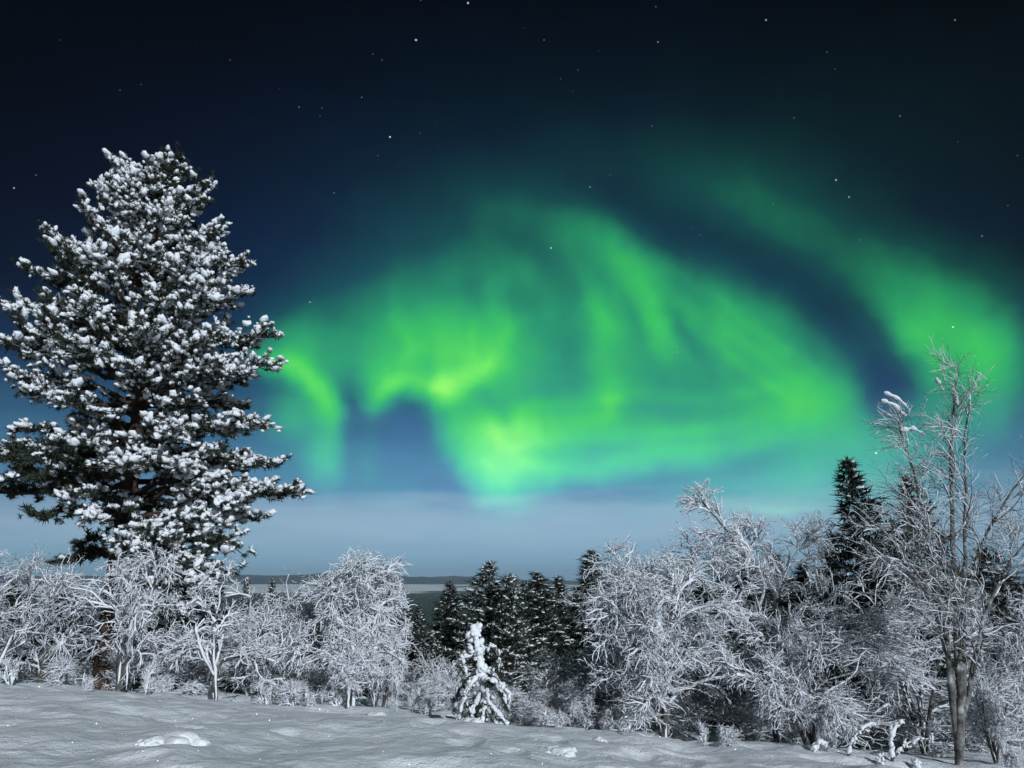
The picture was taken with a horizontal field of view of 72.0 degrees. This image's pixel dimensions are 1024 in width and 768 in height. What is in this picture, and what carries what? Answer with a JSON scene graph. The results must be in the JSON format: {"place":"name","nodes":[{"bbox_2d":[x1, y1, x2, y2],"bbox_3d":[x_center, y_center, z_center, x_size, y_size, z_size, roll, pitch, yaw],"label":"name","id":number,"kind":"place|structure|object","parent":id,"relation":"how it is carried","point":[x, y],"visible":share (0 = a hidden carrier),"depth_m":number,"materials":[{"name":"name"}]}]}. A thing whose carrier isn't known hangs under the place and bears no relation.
{"place":"outdoors","nodes":[
{"label":"outdoors","id":0,"kind":"place"},
{"bbox_2d":[0,584,1023,767],"bbox_3d":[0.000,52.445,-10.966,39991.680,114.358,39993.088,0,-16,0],"label":"ground","id":1,"kind":"structure","parent":0,"point":[57,726],"depth_m":7.14,"materials":[{"name":"white snow"}]},
{"bbox_2d":[0,650,22,684],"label":"birch shoot","id":2,"kind":"object","parent":1,"relation":"on","point":[13,673],"visible":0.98,"depth_m":10.44,"materials":[{"name":"white plant"}]},
{"bbox_2d":[0,583,39,676],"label":"spruce tree","id":3,"kind":"object","parent":1,"relation":"on","point":[10,600],"visible":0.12,"depth_m":19.96,"materials":[{"name":"plant"}]},
{"bbox_2d":[0,618,41,675],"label":"birch shrub","id":4,"kind":"object","parent":1,"relation":"on","point":[5,636],"visible":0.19,"depth_m":12.91,"materials":[{"name":"white plant"}]},
{"bbox_2d":[0,541,83,667],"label":"birch tree","id":5,"kind":"object","parent":1,"relation":"on","point":[28,568],"visible":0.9,"depth_m":10.98,"materials":[{"name":"white plant"}]},
{"bbox_2d":[16,650,92,685],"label":"birch shrub","id":6,"kind":"object","parent":1,"relation":"on","point":[75,679],"visible":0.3,"depth_m":12.37,"materials":[{"name":"white plant"}]},
{"bbox_2d":[0,555,112,682],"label":"birch tree","id":7,"kind":"object","parent":1,"relation":"on","point":[59,644],"visible":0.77,"depth_m":11.37,"materials":[{"name":"white plant"}]},
{"bbox_2d":[37,656,80,685],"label":"birch shoot","id":8,"kind":"object","parent":1,"relation":"on","point":[56,678],"visible":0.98,"depth_m":10.18,"materials":[{"name":"white plant"}]},
{"bbox_2d":[2,593,124,677],"bbox_3d":[-11.643,6.514,17.941,3.739,2.348,3.995,2,-16,-7],"label":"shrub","id":9,"kind":"object","parent":1,"relation":"on","point":[51,642],"visible":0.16,"depth_m":17.87,"materials":[{"name":"plant"}]},
{"bbox_2d":[81,672,100,690],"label":"birch shoot","id":10,"kind":"object","parent":1,"relation":"on","point":[86,684],"visible":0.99,"depth_m":10.12,"materials":[{"name":"white plant"}]},
{"bbox_2d":[53,536,185,691],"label":"birch tree","id":11,"kind":"object","parent":1,"relation":"on","point":[139,622],"visible":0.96,"depth_m":10.98,"materials":[{"name":"white plant"}]},
{"bbox_2d":[99,628,165,691],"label":"birch shrub","id":12,"kind":"object","parent":1,"relation":"on","point":[112,676],"visible":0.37,"depth_m":11.80,"materials":[{"name":"white plant"}]},
{"bbox_2d":[139,655,158,694],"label":"birch shoot","id":13,"kind":"object","parent":1,"relation":"on","point":[147,677],"visible":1,"depth_m":10.25,"materials":[{"name":"white plant"}]},
{"bbox_2d":[134,735,164,745],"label":"snow clump","id":14,"kind":"object","parent":1,"relation":"on","point":[159,740],"visible":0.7,"depth_m":5.59,"materials":[{"name":"white snow"}]},
{"bbox_2d":[135,673,177,694],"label":"birch shoot","id":15,"kind":"object","parent":1,"relation":"on","point":[165,687],"visible":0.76,"depth_m":10.39,"materials":[{"name":"white plant"}]},
{"bbox_2d":[0,140,316,690],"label":"pine tree","id":16,"kind":"object","parent":1,"relation":"on","point":[177,293],"visible":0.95,"depth_m":12.81,"materials":[{"name":"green plant"}]},
{"bbox_2d":[86,571,246,685],"bbox_3d":[-6.354,4.582,13.471,2.608,2.586,2.786,-9,-18,29],"label":"snowy shrub","id":17,"kind":"object","parent":1,"relation":"on","point":[171,621],"visible":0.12,"depth_m":13.30,"materials":[{"name":"white plant"}]},
{"bbox_2d":[144,729,210,745],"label":"snow clump","id":18,"kind":"object","parent":1,"relation":"on","point":[185,736],"visible":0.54,"depth_m":5.70,"materials":[{"name":"white snow"}]},
{"bbox_2d":[122,627,240,696],"bbox_3d":[-5.402,4.646,11.812,1.886,1.191,1.839,-13,-20,40],"label":"birch shrub","id":19,"kind":"object","parent":1,"relation":"on","point":[198,677],"visible":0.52,"depth_m":11.66,"materials":[{"name":"white plant"}]},
{"bbox_2d":[166,612,248,692],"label":"pine tree","id":20,"kind":"object","parent":1,"relation":"on","point":[228,689],"visible":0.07,"depth_m":13.82,"materials":[{"name":"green plant"}]},
{"bbox_2d":[152,553,319,699],"bbox_3d":[-4.278,3.855,11.114,2.703,2.346,1.134,0,-16,0],"label":"birch tree","id":21,"kind":"object","parent":1,"relation":"on","point":[187,650],"visible":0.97,"depth_m":10.96,"materials":[{"name":"white plant"}]},
{"bbox_2d":[223,577,252,692],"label":"pine tree","id":22,"kind":"object","parent":1,"relation":"on","point":[247,582],"visible":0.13,"depth_m":36.29,"materials":[{"name":"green plant"}]},
{"bbox_2d":[179,566,313,695],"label":"birch tree","id":23,"kind":"object","parent":1,"relation":"on","point":[286,619],"visible":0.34,"depth_m":12.31,"materials":[{"name":"white plant"}]},
{"bbox_2d":[217,601,288,694],"bbox_3d":[-4.462,4.585,12.067,1.419,1.648,1.630,6,-16,-20],"label":"birch shrub","id":24,"kind":"object","parent":1,"relation":"on","point":[241,672],"visible":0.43,"depth_m":11.89,"materials":[{"name":"white plant"}]},
{"bbox_2d":[248,673,273,704],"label":"birch shoot","id":25,"kind":"object","parent":1,"relation":"on","point":[267,697],"visible":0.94,"depth_m":10.09,"materials":[{"name":"white plant"}]},
{"bbox_2d":[250,579,276,692],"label":"spruce tree","id":26,"kind":"object","parent":1,"relation":"on","point":[272,582],"visible":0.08,"depth_m":43.01,"materials":[{"name":"grey wood"}]},
{"bbox_2d":[270,678,308,706],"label":"birch shoot","id":27,"kind":"object","parent":1,"relation":"on","point":[292,693],"visible":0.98,"depth_m":9.85,"materials":[{"name":"white plant"}]},
{"bbox_2d":[250,585,347,686],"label":"birch tree","id":28,"kind":"object","parent":1,"relation":"on","point":[295,627],"visible":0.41,"depth_m":12.02,"materials":[{"name":"white plant"}]},
{"bbox_2d":[272,658,346,703],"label":"birch shrub","id":29,"kind":"object","parent":1,"relation":"on","point":[313,684],"visible":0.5,"depth_m":11.49,"materials":[{"name":"white plant"}]},
{"bbox_2d":[305,685,320,706],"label":"birch shoot","id":30,"kind":"object","parent":1,"relation":"on","point":[308,700],"visible":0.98,"depth_m":9.77,"materials":[{"name":"white plant"}]},
{"bbox_2d":[320,686,346,705],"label":"birch shoot","id":31,"kind":"object","parent":1,"relation":"on","point":[340,697],"visible":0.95,"depth_m":9.96,"materials":[{"name":"white plant"}]},
{"bbox_2d":[282,545,417,705],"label":"birch tree","id":32,"kind":"object","parent":1,"relation":"on","point":[333,596],"visible":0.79,"depth_m":11.55,"materials":[{"name":"white plant"}]},
{"bbox_2d":[317,615,414,708],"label":"birch tree","id":33,"kind":"object","parent":1,"relation":"on","point":[350,668],"visible":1,"depth_m":9.90,"materials":[{"name":"white plant"}]},
{"bbox_2d":[338,622,418,706],"bbox_3d":[-2.163,4.668,11.657,1.282,1.499,1.208,-10,-18,32],"label":"birch shrub","id":34,"kind":"object","parent":1,"relation":"on","point":[375,683],"visible":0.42,"depth_m":11.50,"materials":[{"name":"white plant"}]},
{"bbox_2d":[358,577,412,706],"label":"birch tree","id":35,"kind":"object","parent":1,"relation":"on","point":[398,684],"visible":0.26,"depth_m":12.33,"materials":[{"name":"white plant"}]},
{"bbox_2d":[378,667,423,701],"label":"birch shrub","id":36,"kind":"object","parent":1,"relation":"on","point":[407,676],"visible":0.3,"depth_m":14.01,"materials":[{"name":"grey plant"}]},
{"bbox_2d":[383,603,423,700],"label":"spruce tree","id":37,"kind":"object","parent":1,"relation":"on","point":[410,656],"visible":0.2,"depth_m":30.97,"materials":[{"name":"plant"}]},
{"bbox_2d":[406,686,426,710],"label":"birch shoot","id":38,"kind":"object","parent":1,"relation":"on","point":[411,695],"visible":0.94,"depth_m":10.33,"materials":[{"name":"white plant"}]},
{"bbox_2d":[409,603,427,675],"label":"spruce tree","id":39,"kind":"object","parent":1,"relation":"on","point":[419,621],"visible":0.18,"depth_m":42.52,"materials":[{"name":"green wood"}]},
{"bbox_2d":[412,697,435,714],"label":"birch shoot","id":40,"kind":"object","parent":1,"relation":"on","point":[426,707],"visible":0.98,"depth_m":10.02,"materials":[{"name":"white plant"}]},
{"bbox_2d":[398,671,452,711],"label":"birch shrub","id":41,"kind":"object","parent":1,"relation":"on","point":[430,688],"visible":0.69,"depth_m":11.76,"materials":[{"name":"white plant"}]},
{"bbox_2d":[408,630,457,706],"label":"pine tree","id":42,"kind":"object","parent":1,"relation":"on","point":[430,634],"visible":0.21,"depth_m":25.28,"materials":[{"name":"green plant"}]},
{"bbox_2d":[411,650,470,707],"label":"birch tree","id":43,"kind":"object","parent":1,"relation":"on","point":[432,669],"visible":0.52,"depth_m":13.34,"materials":[{"name":"white plant"}]},
{"bbox_2d":[418,580,466,705],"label":"spruce tree","id":44,"kind":"object","parent":1,"relation":"on","point":[449,591],"visible":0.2,"depth_m":35.12,"materials":[{"name":"plant"}]},
{"bbox_2d":[433,670,479,709],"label":"birch shrub","id":45,"kind":"object","parent":1,"relation":"on","point":[450,686],"visible":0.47,"depth_m":12.00,"materials":[{"name":"white plant"}]},
{"bbox_2d":[440,593,474,702],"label":"spruce tree","id":46,"kind":"object","parent":1,"relation":"on","point":[446,641],"visible":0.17,"depth_m":29.18,"materials":[{"name":"green wood"}]},
{"bbox_2d":[449,621,513,724],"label":"sapling tree","id":47,"kind":"object","parent":1,"relation":"on","point":[480,673],"visible":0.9,"depth_m":8.97,"materials":[{"name":"white wood"}]},
{"bbox_2d":[467,672,519,707],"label":"birch shrub","id":48,"kind":"object","parent":1,"relation":"on","point":[508,682],"visible":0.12,"depth_m":14.70,"materials":[{"name":"grey plant"}]},
{"bbox_2d":[441,560,550,707],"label":"pine tree","id":49,"kind":"object","parent":1,"relation":"on","point":[493,590],"visible":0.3,"depth_m":25.46,"materials":[{"name":"green plant"}]},
{"bbox_2d":[488,684,523,721],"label":"birch shrub","id":50,"kind":"object","parent":1,"relation":"on","point":[496,703],"visible":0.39,"depth_m":10.71,"materials":[{"name":"grey plant"}]},
{"bbox_2d":[4,592,1023,641],"bbox_3d":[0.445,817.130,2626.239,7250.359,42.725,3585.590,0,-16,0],"label":"forest","id":51,"kind":"object","parent":1,"relation":"on","point":[161,622],"visible":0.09,"depth_m":1820.94,"materials":[{"name":"plant"}]},
{"bbox_2d":[485,572,552,709],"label":"pine tree","id":52,"kind":"object","parent":1,"relation":"on","point":[511,630],"visible":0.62,"depth_m":23.89,"materials":[{"name":"green plant"}]},
{"bbox_2d":[510,687,561,726],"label":"birch shrub","id":53,"kind":"object","parent":1,"relation":"on","point":[529,709],"visible":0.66,"depth_m":10.95,"materials":[{"name":"grey plant"}]},
{"bbox_2d":[492,571,589,700],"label":"spruce tree","id":54,"kind":"object","parent":1,"relation":"on","point":[543,611],"visible":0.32,"depth_m":31.05,"materials":[{"name":"green plant"}]},
{"bbox_2d":[523,672,566,718],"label":"birch shrub","id":55,"kind":"object","parent":1,"relation":"on","point":[552,683],"visible":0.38,"depth_m":11.41,"materials":[{"name":"grey plant"}]},
{"bbox_2d":[532,705,562,726],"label":"birch shoot","id":56,"kind":"object","parent":1,"relation":"on","point":[544,719],"visible":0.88,"depth_m":10.21,"materials":[{"name":"white plant"}]},
{"bbox_2d":[509,645,597,720],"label":"birch tree","id":57,"kind":"object","parent":1,"relation":"on","point":[566,668],"visible":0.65,"depth_m":11.74,"materials":[{"name":"grey plant"}]},
{"bbox_2d":[552,711,565,726],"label":"birch shoot","id":58,"kind":"object","parent":1,"relation":"on","point":[560,719],"visible":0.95,"depth_m":9.69,"materials":[{"name":"white plant"}]},
{"bbox_2d":[543,575,575,679],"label":"spruce tree","id":59,"kind":"object","parent":1,"relation":"on","point":[561,589],"visible":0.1,"depth_m":37.19,"materials":[{"name":"green plant"}]},
{"bbox_2d":[545,745,576,756],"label":"snow clump","id":60,"kind":"object","parent":1,"relation":"on","point":[563,751],"visible":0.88,"depth_m":6.59,"materials":[{"name":"white snow"}]},
{"bbox_2d":[545,672,597,727],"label":"birch shrub","id":61,"kind":"object","parent":1,"relation":"on","point":[571,704],"visible":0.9,"depth_m":10.67,"materials":[{"name":"grey plant"}]},
{"bbox_2d":[562,591,586,676],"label":"spruce tree","id":62,"kind":"object","parent":1,"relation":"on","point":[573,615],"visible":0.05,"depth_m":34.01,"materials":[{"name":"green plant"}]},
{"bbox_2d":[560,646,605,698],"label":"birch tree","id":63,"kind":"object","parent":1,"relation":"on","point":[586,683],"visible":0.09,"depth_m":12.96,"materials":[{"name":"grey plant"}]},
{"bbox_2d":[558,548,618,710],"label":"spruce tree","id":64,"kind":"object","parent":1,"relation":"on","point":[574,639],"visible":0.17,"depth_m":31.41,"materials":[{"name":"plant"}]},
{"bbox_2d":[578,699,598,728],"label":"birch shoot","id":65,"kind":"object","parent":1,"relation":"on","point":[583,719],"visible":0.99,"depth_m":9.84,"materials":[{"name":"white plant"}]},
{"bbox_2d":[587,701,634,732],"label":"birch shrub","id":66,"kind":"object","parent":1,"relation":"on","point":[604,712],"visible":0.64,"depth_m":10.81,"materials":[{"name":"grey plant"}]},
{"bbox_2d":[587,674,636,726],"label":"birch shrub","id":67,"kind":"object","parent":1,"relation":"on","point":[600,693],"visible":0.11,"depth_m":11.47,"materials":[{"name":"grey plant"}]},
{"bbox_2d":[576,622,716,738],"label":"birch tree","id":68,"kind":"object","parent":1,"relation":"on","point":[612,689],"visible":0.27,"depth_m":11.08,"materials":[{"name":"grey plant"}]},
{"bbox_2d":[629,681,712,734],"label":"birch shrub","id":69,"kind":"object","parent":1,"relation":"on","point":[686,701],"visible":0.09,"depth_m":11.47,"materials":[{"name":"grey plant"}]},
{"bbox_2d":[557,521,786,737],"bbox_3d":[2.189,3.672,10.665,3.192,3.231,3.119,12,-20,-38],"label":"birch tree","id":70,"kind":"object","parent":1,"relation":"on","point":[649,642],"visible":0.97,"depth_m":10.24,"materials":[{"name":"white plant"}]},
{"bbox_2d":[696,719,709,745],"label":"birch shoot","id":71,"kind":"object","parent":1,"relation":"on","point":[702,738],"visible":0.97,"depth_m":9.34,"materials":[{"name":"white plant"}]},
{"bbox_2d":[681,576,732,727],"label":"spruce tree","id":72,"kind":"object","parent":1,"relation":"on","point":[698,592],"visible":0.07,"depth_m":34.36,"materials":[{"name":"plant"}]},
{"bbox_2d":[670,639,748,732],"bbox_3d":[3.248,5.098,11.932,1.545,1.706,1.455,-7,-17,23],"label":"birch shrub","id":73,"kind":"object","parent":1,"relation":"on","point":[693,697],"visible":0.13,"depth_m":11.72,"materials":[{"name":"grey plant"}]},
{"bbox_2d":[710,563,737,728],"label":"spruce tree","id":74,"kind":"object","parent":1,"relation":"on","point":[715,597],"visible":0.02,"depth_m":37.30,"materials":[{"name":"plant"}]},
{"bbox_2d":[714,723,746,746],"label":"birch shoot","id":75,"kind":"object","parent":1,"relation":"on","point":[726,738],"visible":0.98,"depth_m":9.24,"materials":[{"name":"white plant"}]},
{"bbox_2d":[703,560,765,727],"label":"spruce tree","id":76,"kind":"object","parent":1,"relation":"on","point":[749,597],"visible":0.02,"depth_m":31.24,"materials":[{"name":"green wood"}]},
{"bbox_2d":[690,671,791,742],"bbox_3d":[3.652,5.217,11.463,1.730,1.287,1.775,-2,-16,9],"label":"birch shrub","id":77,"kind":"object","parent":1,"relation":"on","point":[743,726],"visible":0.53,"depth_m":11.23,"materials":[{"name":"grey plant"}]},
{"bbox_2d":[673,478,844,741],"bbox_3d":[3.905,3.494,10.900,2.632,4.054,1.355,0,-16,0],"label":"birch tree","id":78,"kind":"object","parent":1,"relation":"on","point":[741,561],"visible":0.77,"depth_m":11.00,"materials":[{"name":"white plant"}]},
{"bbox_2d":[685,601,836,730],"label":"birch tree","id":79,"kind":"object","parent":1,"relation":"on","point":[724,698],"visible":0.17,"depth_m":11.47,"materials":[{"name":"grey plant"}]},
{"bbox_2d":[699,641,835,744],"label":"birch tree","id":80,"kind":"object","parent":1,"relation":"on","point":[796,715],"visible":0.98,"depth_m":9.57,"materials":[{"name":"white plant"}]},
{"bbox_2d":[742,692,796,741],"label":"birch shrub","id":81,"kind":"object","parent":1,"relation":"on","point":[780,729],"visible":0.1,"depth_m":11.43,"materials":[{"name":"grey plant"}]},
{"bbox_2d":[727,553,831,732],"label":"spruce tree","id":82,"kind":"object","parent":1,"relation":"on","point":[781,598],"visible":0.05,"depth_m":29.40,"materials":[{"name":"green wood"}]},
{"bbox_2d":[776,563,856,735],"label":"spruce tree","id":83,"kind":"object","parent":1,"relation":"on","point":[797,578],"visible":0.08,"depth_m":25.69,"materials":[{"name":"green wood"}]},
{"bbox_2d":[810,738,827,751],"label":"bent shoot","id":84,"kind":"object","parent":1,"relation":"on","point":[815,745],"visible":1,"depth_m":8.61,"materials":[{"name":"white wood"}]},
{"bbox_2d":[779,706,859,747],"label":"birch shrub","id":85,"kind":"object","parent":1,"relation":"on","point":[795,738],"visible":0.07,"depth_m":11.43,"materials":[{"name":"grey plant"}]},
{"bbox_2d":[796,542,900,738],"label":"spruce tree","id":86,"kind":"object","parent":1,"relation":"on","point":[828,560],"visible":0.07,"depth_m":23.87,"materials":[{"name":"green wood"}]},
{"bbox_2d":[762,573,955,751],"bbox_3d":[5.030,4.069,10.318,2.554,2.510,3.192,0,-16,0],"label":"birch tree","id":87,"kind":"object","parent":1,"relation":"on","point":[845,719],"visible":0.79,"depth_m":9.92,"materials":[{"name":"white plant"}]},
{"bbox_2d":[805,455,917,738],"bbox_3d":[11.367,6.859,22.455,5.153,9.169,5.025,4,-16,-12],"label":"spruce tree","id":88,"kind":"object","parent":1,"relation":"on","point":[852,481],"visible":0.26,"depth_m":22.45,"materials":[{"name":"green wood"}]},
{"bbox_2d":[846,722,876,755],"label":"bent shoot","id":89,"kind":"object","parent":1,"relation":"on","point":[854,738],"visible":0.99,"depth_m":8.46,"materials":[{"name":"white wood"}]},
{"bbox_2d":[795,538,947,750],"bbox_3d":[5.828,4.273,11.608,2.752,3.420,2.165,0,-16,0],"label":"birch tree","id":90,"kind":"object","parent":1,"relation":"on","point":[834,595],"visible":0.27,"depth_m":11.68,"materials":[{"name":"grey plant"}]},
{"bbox_2d":[888,719,923,761],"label":"bent shoot","id":91,"kind":"object","parent":1,"relation":"on","point":[892,754],"visible":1,"depth_m":8.36,"materials":[{"name":"white wood"}]},
{"bbox_2d":[850,672,978,753],"bbox_3d":[6.281,5.265,11.192,1.834,1.341,1.788,-6,-17,22],"label":"birch shrub","id":92,"kind":"object","parent":1,"relation":"on","point":[944,746],"visible":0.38,"depth_m":11.06,"materials":[{"name":"grey plant"}]},
{"bbox_2d":[858,473,971,701],"bbox_3d":[11.176,6.126,18.999,3.738,7.573,3.499,-6,-16,20],"label":"pine tree","id":93,"kind":"object","parent":1,"relation":"on","point":[884,543],"visible":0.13,"depth_m":19.56,"materials":[{"name":"green plant"}]},
{"bbox_2d":[837,336,1023,764],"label":"birch tree","id":94,"kind":"object","parent":1,"relation":"on","point":[959,705],"visible":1,"depth_m":9.31,"materials":[{"name":"grey plant"}]},
{"bbox_2d":[858,561,1017,742],"bbox_3d":[10.817,6.693,17.295,4.322,4.619,4.045,6,-17,-21],"label":"pine tree","id":95,"kind":"object","parent":1,"relation":"on","point":[935,635],"visible":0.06,"depth_m":17.52,"materials":[{"name":"green plant"}]},
{"bbox_2d":[900,682,977,751],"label":"birch shrub","id":96,"kind":"object","parent":1,"relation":"on","point":[945,738],"visible":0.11,"depth_m":11.96,"materials":[{"name":"grey plant"}]},
{"bbox_2d":[856,583,1023,756],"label":"birch tree","id":97,"kind":"object","parent":1,"relation":"on","point":[922,728],"visible":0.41,"depth_m":10.63,"materials":[{"name":"grey plant"}]},
{"bbox_2d":[926,546,1023,748],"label":"tree","id":98,"kind":"object","parent":1,"relation":"on","point":[1010,580],"visible":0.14,"depth_m":16.11,"materials":[{"name":"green plant"}]},
{"bbox_2d":[930,702,1023,754],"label":"birch shrub","id":99,"kind":"object","parent":1,"relation":"on","point":[974,747],"visible":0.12,"depth_m":11.08,"materials":[{"name":"grey plant"}]},
{"bbox_2d":[949,585,1023,757],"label":"birch tree","id":100,"kind":"object","parent":1,"relation":"on","point":[1019,643],"visible":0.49,"depth_m":10.88,"materials":[{"name":"grey plant"}]},
{"bbox_2d":[965,671,1023,763],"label":"birch shrub","id":101,"kind":"object","parent":1,"relation":"on","point":[997,717],"visible":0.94,"depth_m":9.28,"materials":[{"name":"grey plant"}]},
{"bbox_2d":[1000,740,1023,767],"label":"birch shoot","id":102,"kind":"object","parent":1,"relation":"on","point":[1014,757],"visible":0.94,"depth_m":8.91,"materials":[{"name":"white plant"}]},
{"bbox_2d":[0,573,1023,585],"bbox_3d":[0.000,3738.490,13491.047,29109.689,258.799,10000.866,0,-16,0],"label":"hills","id":103,"kind":"structure","parent":0,"point":[297,579],"depth_m":13755.69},
{"bbox_2d":[0,0,1023,581],"label":"sky","id":104,"kind":"structure","parent":0,"point":[534,275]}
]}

